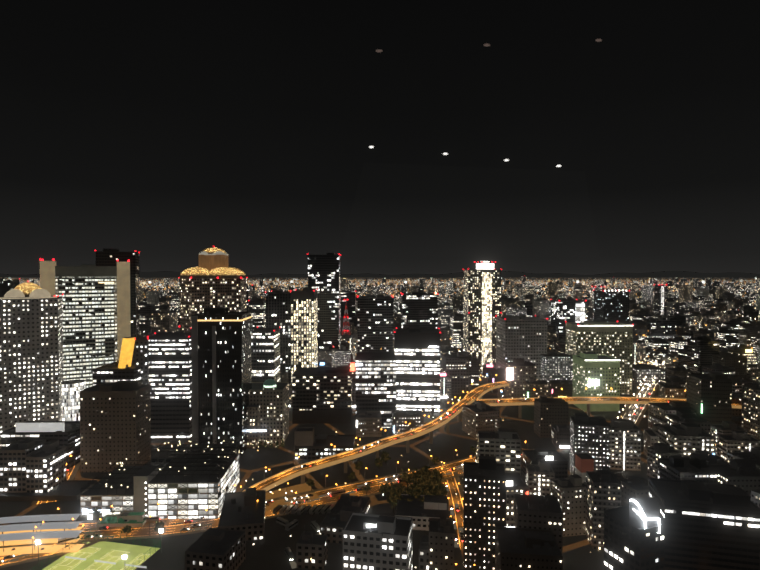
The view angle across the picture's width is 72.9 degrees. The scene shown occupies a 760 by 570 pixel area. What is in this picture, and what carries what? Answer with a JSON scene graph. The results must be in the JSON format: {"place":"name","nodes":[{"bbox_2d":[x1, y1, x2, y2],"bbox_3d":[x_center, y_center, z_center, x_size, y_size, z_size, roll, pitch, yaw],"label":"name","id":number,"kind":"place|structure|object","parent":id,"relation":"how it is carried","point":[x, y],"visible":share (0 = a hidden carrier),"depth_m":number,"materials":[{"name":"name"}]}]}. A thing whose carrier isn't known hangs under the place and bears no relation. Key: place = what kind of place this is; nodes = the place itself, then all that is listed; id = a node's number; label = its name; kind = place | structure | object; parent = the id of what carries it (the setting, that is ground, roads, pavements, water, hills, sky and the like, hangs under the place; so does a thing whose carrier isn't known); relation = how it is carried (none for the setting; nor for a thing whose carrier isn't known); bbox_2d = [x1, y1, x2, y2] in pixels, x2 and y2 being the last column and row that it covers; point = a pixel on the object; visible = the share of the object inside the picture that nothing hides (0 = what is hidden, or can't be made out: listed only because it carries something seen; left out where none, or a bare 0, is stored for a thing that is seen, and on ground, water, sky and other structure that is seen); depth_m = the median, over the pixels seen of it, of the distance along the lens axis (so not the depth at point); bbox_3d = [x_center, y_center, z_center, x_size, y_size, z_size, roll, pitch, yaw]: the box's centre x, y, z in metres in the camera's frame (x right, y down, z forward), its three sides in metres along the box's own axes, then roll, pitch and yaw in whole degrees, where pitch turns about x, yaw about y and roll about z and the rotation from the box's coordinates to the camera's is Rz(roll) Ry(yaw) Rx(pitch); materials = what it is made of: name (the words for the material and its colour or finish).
{"place":"outdoors","nodes":[
{"label":"outdoors","id":0,"kind":"place"},
{"bbox_2d":[31,463,79,504],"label":"street","id":1,"kind":"structure","parent":0,"point":[71,473],"depth_m":387.66,"materials":[{"name":"orange"}]},
{"bbox_2d":[39,261,130,387],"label":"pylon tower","id":2,"kind":"structure","parent":0,"point":[96,317],"depth_m":555.00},
{"bbox_2d":[11,455,521,545],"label":"street","id":3,"kind":"structure","parent":0,"point":[143,532],"depth_m":317.85,"materials":[{"name":"asphalt"}]},
{"bbox_2d":[40,456,472,538],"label":"street lamp poles","id":4,"kind":"object","parent":3,"relation":"on","point":[206,510],"visible":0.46,"depth_m":310.50,"materials":[{"name":"grey metal"}]},
{"bbox_2d":[265,483,318,510],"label":"road","id":5,"kind":"structure","parent":0,"point":[300,488],"depth_m":350.99,"materials":[{"name":"asphalt"}]},
{"bbox_2d":[237,511,462,569],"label":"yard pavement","id":6,"kind":"structure","parent":0,"point":[267,552],"depth_m":282.95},
{"bbox_2d":[185,528,245,569],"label":"building","id":7,"kind":"structure","parent":6,"relation":"on","point":[216,549],"depth_m":256.70,"materials":[{"name":"grey concrete"}]},
{"bbox_2d":[218,487,265,539],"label":"building","id":8,"kind":"structure","parent":6,"relation":"on","point":[243,511],"depth_m":306.66,"materials":[{"name":"grey concrete"}]},
{"bbox_2d":[296,531,327,568],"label":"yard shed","id":9,"kind":"structure","parent":6,"relation":"on","point":[310,545],"depth_m":263.99,"materials":[{"name":"grey concrete"}]},
{"bbox_2d":[320,505,361,543],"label":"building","id":10,"kind":"structure","parent":6,"relation":"on","point":[332,525],"depth_m":292.04,"materials":[{"name":"grey concrete"}]},
{"bbox_2d":[330,495,369,513],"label":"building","id":11,"kind":"structure","parent":6,"relation":"on","point":[357,501],"depth_m":324.29,"materials":[{"name":"grey concrete"}]},
{"bbox_2d":[343,512,412,569],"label":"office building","id":12,"kind":"structure","parent":6,"relation":"on","point":[376,542],"depth_m":235.07,"materials":[{"name":"grey concrete"}]},
{"bbox_2d":[395,494,448,530],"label":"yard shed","id":13,"kind":"structure","parent":6,"relation":"on","point":[420,513],"depth_m":312.67,"materials":[{"name":"grey concrete"}]},
{"bbox_2d":[0,277,759,569],"bbox_3d":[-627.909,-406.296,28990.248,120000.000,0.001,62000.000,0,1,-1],"label":"ground","id":14,"kind":"structure","parent":0,"point":[576,551],"depth_m":417.35,"materials":[{"name":"black asphalt"}]},
{"bbox_2d":[0,439,45,492],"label":"building","id":15,"kind":"structure","parent":14,"relation":"on","point":[13,456],"depth_m":348.69,"materials":[{"name":"grey concrete"}]},
{"bbox_2d":[0,282,63,448],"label":"building","id":16,"kind":"structure","parent":14,"relation":"on","point":[31,353],"depth_m":455.62,"materials":[{"name":"grey concrete"}]},
{"bbox_2d":[1,421,79,468],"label":"office","id":17,"kind":"structure","parent":14,"relation":"on","point":[66,434],"depth_m":399.80,"materials":[{"name":"white"}]},
{"bbox_2d":[26,440,65,491],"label":"building","id":18,"kind":"structure","parent":14,"relation":"on","point":[45,466],"depth_m":351.70,"materials":[{"name":"grey concrete"}]},
{"bbox_2d":[0,480,97,500],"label":"train shed","id":19,"kind":"structure","parent":14,"relation":"on","point":[68,490],"depth_m":345.85,"materials":[{"name":"black metal"}]},
{"bbox_2d":[0,534,98,567],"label":"road","id":20,"kind":"structure","parent":14,"relation":"on","point":[24,559],"depth_m":274.92,"materials":[{"name":"grey asphalt"}]},
{"bbox_2d":[32,525,85,558],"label":"street lights","id":21,"kind":"object","parent":14,"relation":"on","point":[36,539],"visible":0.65,"depth_m":285.82},
{"bbox_2d":[0,514,83,555],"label":"station canopies","id":22,"kind":"object","parent":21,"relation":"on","point":[22,534],"visible":0.96,"depth_m":285.98,"materials":[{"name":"grey"}]},
{"bbox_2d":[62,380,85,420],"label":"office building","id":23,"kind":"structure","parent":14,"relation":"on","point":[71,389],"depth_m":490.92,"materials":[{"name":"white glass"}]},
{"bbox_2d":[29,532,160,569],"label":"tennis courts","id":24,"kind":"object","parent":14,"relation":"on","point":[103,555],"visible":1,"depth_m":273.89,"materials":[{"name":"green"}]},
{"bbox_2d":[38,519,161,564],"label":"floodlight poles","id":25,"kind":"object","parent":24,"relation":"on","point":[90,535],"visible":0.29,"depth_m":278.15,"materials":[{"name":"grey metal"}]},
{"bbox_2d":[80,380,150,471],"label":"brown hotel","id":26,"kind":"structure","parent":14,"relation":"on","point":[115,422],"depth_m":392.42,"materials":[{"name":"brown concrete"}]},
{"bbox_2d":[92,337,140,385],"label":"block","id":27,"kind":"structure","parent":14,"relation":"on","point":[123,368],"depth_m":456.69,"materials":[{"name":"black metal"}]},
{"bbox_2d":[95,249,139,358],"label":"skyscraper","id":28,"kind":"structure","parent":14,"relation":"on","point":[107,257],"depth_m":689.77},
{"bbox_2d":[96,511,146,526],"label":"tennis club house","id":29,"kind":"structure","parent":14,"relation":"on","point":[134,519],"depth_m":310.70,"materials":[{"name":"green"}]},
{"bbox_2d":[117,510,133,521],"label":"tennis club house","id":30,"kind":"structure","parent":14,"relation":"on","point":[125,514],"depth_m":314.25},
{"bbox_2d":[135,334,155,383],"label":"office","id":31,"kind":"structure","parent":14,"relation":"on","point":[142,352],"depth_m":464.26,"materials":[{"name":"black concrete"}]},
{"bbox_2d":[80,447,238,518],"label":"low office buildings","id":32,"kind":"structure","parent":14,"relation":"on","point":[198,485],"depth_m":318.78,"materials":[{"name":"glass"}]},
{"bbox_2d":[82,509,109,513],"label":"car park sign","id":33,"kind":"object","parent":32,"relation":"attached to","point":[85,511],"visible":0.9,"depth_m":317.85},
{"bbox_2d":[148,331,191,439],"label":"office","id":34,"kind":"structure","parent":14,"relation":"on","point":[170,376],"depth_m":467.38,"materials":[{"name":"glass"}]},
{"bbox_2d":[151,438,239,467],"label":"deck","id":35,"kind":"structure","parent":14,"relation":"on","point":[165,452],"depth_m":385.45,"materials":[{"name":"concrete"}]},
{"bbox_2d":[179,248,246,331],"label":"skyscraper","id":36,"kind":"structure","parent":14,"relation":"on","point":[202,288],"depth_m":645.81,"materials":[{"name":"concrete"},{"name":"glass"},{"name":"metal"}]},
{"bbox_2d":[191,307,251,454],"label":"skyscraper","id":37,"kind":"structure","parent":14,"relation":"on","point":[221,354],"depth_m":428.29,"materials":[{"name":"black glass"}]},
{"bbox_2d":[251,327,279,381],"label":"office","id":38,"kind":"structure","parent":14,"relation":"on","point":[265,353],"depth_m":598.52,"materials":[{"name":"black glass"}]},
{"bbox_2d":[247,379,288,447],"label":"office building","id":39,"kind":"structure","parent":14,"relation":"on","point":[268,413],"depth_m":454.76,"materials":[{"name":"grey concrete"}]},
{"bbox_2d":[266,290,290,383],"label":"building","id":40,"kind":"structure","parent":14,"relation":"on","point":[278,308],"depth_m":697.72,"materials":[{"name":"black glass"}]},
{"bbox_2d":[294,427,313,445],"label":"building","id":41,"kind":"structure","parent":14,"relation":"on","point":[303,436],"depth_m":424.77,"materials":[{"name":"brown concrete"}]},
{"bbox_2d":[291,286,317,382],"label":"high-rise building","id":42,"kind":"structure","parent":14,"relation":"on","point":[304,334],"depth_m":695.83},
{"bbox_2d":[92,438,521,538],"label":"trees","id":43,"kind":"object","parent":14,"relation":"on","point":[422,478],"visible":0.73,"depth_m":346.29,"materials":[{"name":"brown plant"}]},
{"bbox_2d":[292,366,351,423],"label":"office building","id":44,"kind":"structure","parent":14,"relation":"on","point":[321,395],"depth_m":520.72,"materials":[{"name":"black concrete"}]},
{"bbox_2d":[308,252,340,348],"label":"dark tower","id":45,"kind":"structure","parent":14,"relation":"on","point":[324,274],"depth_m":898.25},
{"bbox_2d":[0,383,649,568],"bbox_3d":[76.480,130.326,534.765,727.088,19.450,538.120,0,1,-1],"label":"street lights","id":46,"kind":"object","parent":14,"relation":"on","point":[305,509],"visible":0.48,"depth_m":322.74,"materials":[{"name":"white paint"}]},
{"bbox_2d":[295,434,354,458],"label":"low building","id":47,"kind":"structure","parent":14,"relation":"on","point":[321,447],"depth_m":421.56,"materials":[{"name":"grey concrete"}]},
{"bbox_2d":[342,306,349,348],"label":"lattice tower","id":48,"kind":"structure","parent":14,"relation":"on","point":[345,337],"depth_m":992.93,"materials":[{"name":"red"}]},
{"bbox_2d":[232,391,462,487],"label":"street lights","id":49,"kind":"object","parent":14,"relation":"on","point":[379,436],"visible":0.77,"depth_m":422.81},
{"bbox_2d":[243,398,474,490],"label":"elevated highway","id":50,"kind":"structure","parent":14,"relation":"on","point":[269,483],"depth_m":399.73,"materials":[{"name":"concrete"}]},
{"bbox_2d":[350,350,395,427],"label":"office building","id":51,"kind":"structure","parent":14,"relation":"on","point":[375,381],"depth_m":506.58,"materials":[{"name":"glass"}]},
{"bbox_2d":[357,294,392,352],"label":"grey tower","id":52,"kind":"structure","parent":14,"relation":"on","point":[374,324],"depth_m":800.90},
{"bbox_2d":[0,278,759,569],"bbox_3d":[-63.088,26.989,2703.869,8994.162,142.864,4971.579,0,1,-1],"label":"city blocks","id":53,"kind":"structure","parent":14,"relation":"on","point":[715,371],"depth_m":644.36,"materials":[{"name":"black concrete"}]},
{"bbox_2d":[395,327,439,412],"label":"office building","id":54,"kind":"structure","parent":14,"relation":"on","point":[417,352],"depth_m":562.61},
{"bbox_2d":[401,292,437,328],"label":"dark tower","id":55,"kind":"structure","parent":14,"relation":"on","point":[419,310],"depth_m":902.38,"materials":[{"name":"black glass"}]},
{"bbox_2d":[419,535,428,569],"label":"building","id":56,"kind":"structure","parent":14,"relation":"on","point":[424,554],"depth_m":250.09,"materials":[{"name":"grey concrete"}]},
{"bbox_2d":[429,516,453,569],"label":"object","id":57,"kind":"structure","parent":14,"relation":"on","point":[441,542],"depth_m":242.97,"materials":[{"name":"concrete"}]},
{"bbox_2d":[159,276,738,287],"bbox_3d":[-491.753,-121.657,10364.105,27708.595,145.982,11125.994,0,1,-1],"label":"city buildings","id":58,"kind":"structure","parent":14,"relation":"on","point":[612,280],"depth_m":8025.29,"materials":[{"name":"black"}]},
{"bbox_2d":[463,261,500,370],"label":"skyscraper","id":59,"kind":"structure","parent":14,"relation":"on","point":[482,293],"depth_m":804.30,"materials":[{"name":"white"}]},
{"bbox_2d":[463,456,505,569],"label":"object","id":60,"kind":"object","parent":14,"relation":"on","point":[484,497],"visible":1,"depth_m":255.59,"materials":[{"name":"black concrete"}]},
{"bbox_2d":[464,381,508,399],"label":"expressway","id":61,"kind":"structure","parent":14,"relation":"on","point":[479,392],"depth_m":601.76,"materials":[{"name":"orange"}]},
{"bbox_2d":[478,428,520,475],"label":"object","id":62,"kind":"structure","parent":14,"relation":"on","point":[502,446],"depth_m":343.75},
{"bbox_2d":[506,368,513,379],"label":"billboards","id":63,"kind":"object","parent":14,"relation":"on","point":[509,373],"visible":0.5,"depth_m":504.18,"materials":[{"name":"white plastic"}]},
{"bbox_2d":[289,349,751,527],"bbox_3d":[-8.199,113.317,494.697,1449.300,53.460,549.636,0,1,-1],"label":"illuminated signs","id":64,"kind":"object","parent":14,"relation":"on","point":[509,483],"visible":0.17,"depth_m":478.94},
{"bbox_2d":[496,315,546,379],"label":"office building","id":65,"kind":"structure","parent":14,"relation":"on","point":[522,337],"depth_m":705.87,"materials":[{"name":"grey concrete"}]},
{"bbox_2d":[515,490,562,552],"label":"block","id":66,"kind":"structure","parent":14,"relation":"on","point":[537,512],"depth_m":267.53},
{"bbox_2d":[526,459,554,495],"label":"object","id":67,"kind":"structure","parent":14,"relation":"on","point":[540,475],"depth_m":337.27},
{"bbox_2d":[534,396,567,437],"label":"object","id":68,"kind":"structure","parent":14,"relation":"on","point":[548,412],"depth_m":475.68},
{"bbox_2d":[540,351,572,394],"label":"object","id":69,"kind":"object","parent":14,"relation":"on","point":[554,365],"visible":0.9,"depth_m":646.82,"materials":[{"name":"grey concrete"}]},
{"bbox_2d":[550,474,585,536],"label":"block","id":70,"kind":"structure","parent":14,"relation":"on","point":[569,493],"depth_m":296.93,"materials":[{"name":"grey concrete"}]},
{"bbox_2d":[551,298,585,339],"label":"tower","id":71,"kind":"structure","parent":14,"relation":"on","point":[568,310],"depth_m":1009.27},
{"bbox_2d":[575,454,593,482],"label":"building","id":72,"kind":"structure","parent":14,"relation":"on","point":[584,463],"depth_m":304.47,"materials":[{"name":"brown brick"}]},
{"bbox_2d":[572,352,619,410],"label":"office building","id":73,"kind":"structure","parent":14,"relation":"on","point":[600,374],"depth_m":567.46,"materials":[{"name":"concrete"}]},
{"bbox_2d":[566,319,632,393],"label":"office building","id":74,"kind":"structure","parent":14,"relation":"on","point":[613,339],"depth_m":647.82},
{"bbox_2d":[586,466,620,549],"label":"block","id":75,"kind":"structure","parent":14,"relation":"on","point":[603,488],"depth_m":281.78,"materials":[{"name":"grey concrete"}]},
{"bbox_2d":[476,397,741,418],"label":"expressway","id":76,"kind":"structure","parent":14,"relation":"on","point":[588,401],"depth_m":543.18,"materials":[{"name":"orange"}]},
{"bbox_2d":[593,288,628,323],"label":"dark tower","id":77,"kind":"structure","parent":14,"relation":"on","point":[612,306],"depth_m":1011.20,"materials":[{"name":"black glass"}]},
{"bbox_2d":[608,417,640,470],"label":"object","id":78,"kind":"structure","parent":14,"relation":"on","point":[625,444],"depth_m":396.25,"materials":[{"name":"grey concrete"}]},
{"bbox_2d":[619,475,650,506],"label":"block","id":79,"kind":"structure","parent":14,"relation":"on","point":[635,486],"depth_m":314.06,"materials":[{"name":"grey concrete"}]},
{"bbox_2d":[654,285,666,315],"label":"thin tower","id":80,"kind":"structure","parent":14,"relation":"on","point":[660,295],"depth_m":1519.70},
{"bbox_2d":[647,439,681,477],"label":"block","id":81,"kind":"structure","parent":14,"relation":"on","point":[656,451],"depth_m":356.56,"materials":[{"name":"grey concrete"}]},
{"bbox_2d":[639,335,690,339],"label":"building","id":82,"kind":"structure","parent":14,"relation":"on","point":[642,337],"depth_m":1015.15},
{"bbox_2d":[649,478,759,569],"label":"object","id":83,"kind":"structure","parent":14,"relation":"on","point":[712,526],"depth_m":257.44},
{"bbox_2d":[683,450,728,464],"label":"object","id":84,"kind":"structure","parent":14,"relation":"on","point":[715,459],"depth_m":335.62,"materials":[{"name":"black"}]},
{"bbox_2d":[715,430,759,461],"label":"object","id":85,"kind":"structure","parent":14,"relation":"on","point":[735,441],"depth_m":394.17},
{"bbox_2d":[0,246,759,567],"bbox_3d":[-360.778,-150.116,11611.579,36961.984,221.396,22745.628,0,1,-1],"label":"city lights","id":86,"kind":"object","parent":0,"point":[628,281],"visible":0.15,"depth_m":8331.21},
{"bbox_2d":[0,271,759,276],"bbox_3d":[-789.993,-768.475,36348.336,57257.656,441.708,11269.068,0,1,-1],"label":"horizon hills","id":87,"kind":"structure","parent":0,"point":[503,274],"depth_m":38649.09,"materials":[{"name":"black"}]},
{"bbox_2d":[0,0,759,274],"label":"sky","id":88,"kind":"structure","parent":0,"point":[169,132],"materials":[{"name":"black"}]},
{"bbox_2d":[440,472,462,556],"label":"side street","id":89,"kind":"structure","parent":0,"point":[454,493],"depth_m":344.76,"materials":[{"name":"asphalt"}]},
{"bbox_2d":[438,468,479,569],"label":"street lights","id":90,"kind":"object","parent":89,"relation":"on","point":[462,495],"visible":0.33,"depth_m":345.48,"materials":[{"name":"grey"}]},
{"bbox_2d":[369,39,601,166],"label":"light reflections","id":91,"kind":"structure","parent":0,"point":[488,45],"depth_m":39.42,"materials":[{"name":"white"}]},
{"bbox_2d":[604,497,664,569],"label":"office building","id":92,"kind":"structure","parent":0,"point":[634,534],"depth_m":243.13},
{"bbox_2d":[619,367,663,425],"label":"street","id":93,"kind":"structure","parent":0,"point":[632,408],"depth_m":588.81,"materials":[{"name":"grey asphalt"}]},
{"bbox_2d":[615,362,665,419],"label":"street lights","id":94,"kind":"object","parent":93,"relation":"on","point":[644,395],"visible":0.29,"depth_m":631.57,"materials":[{"name":"grey"}]}
]}

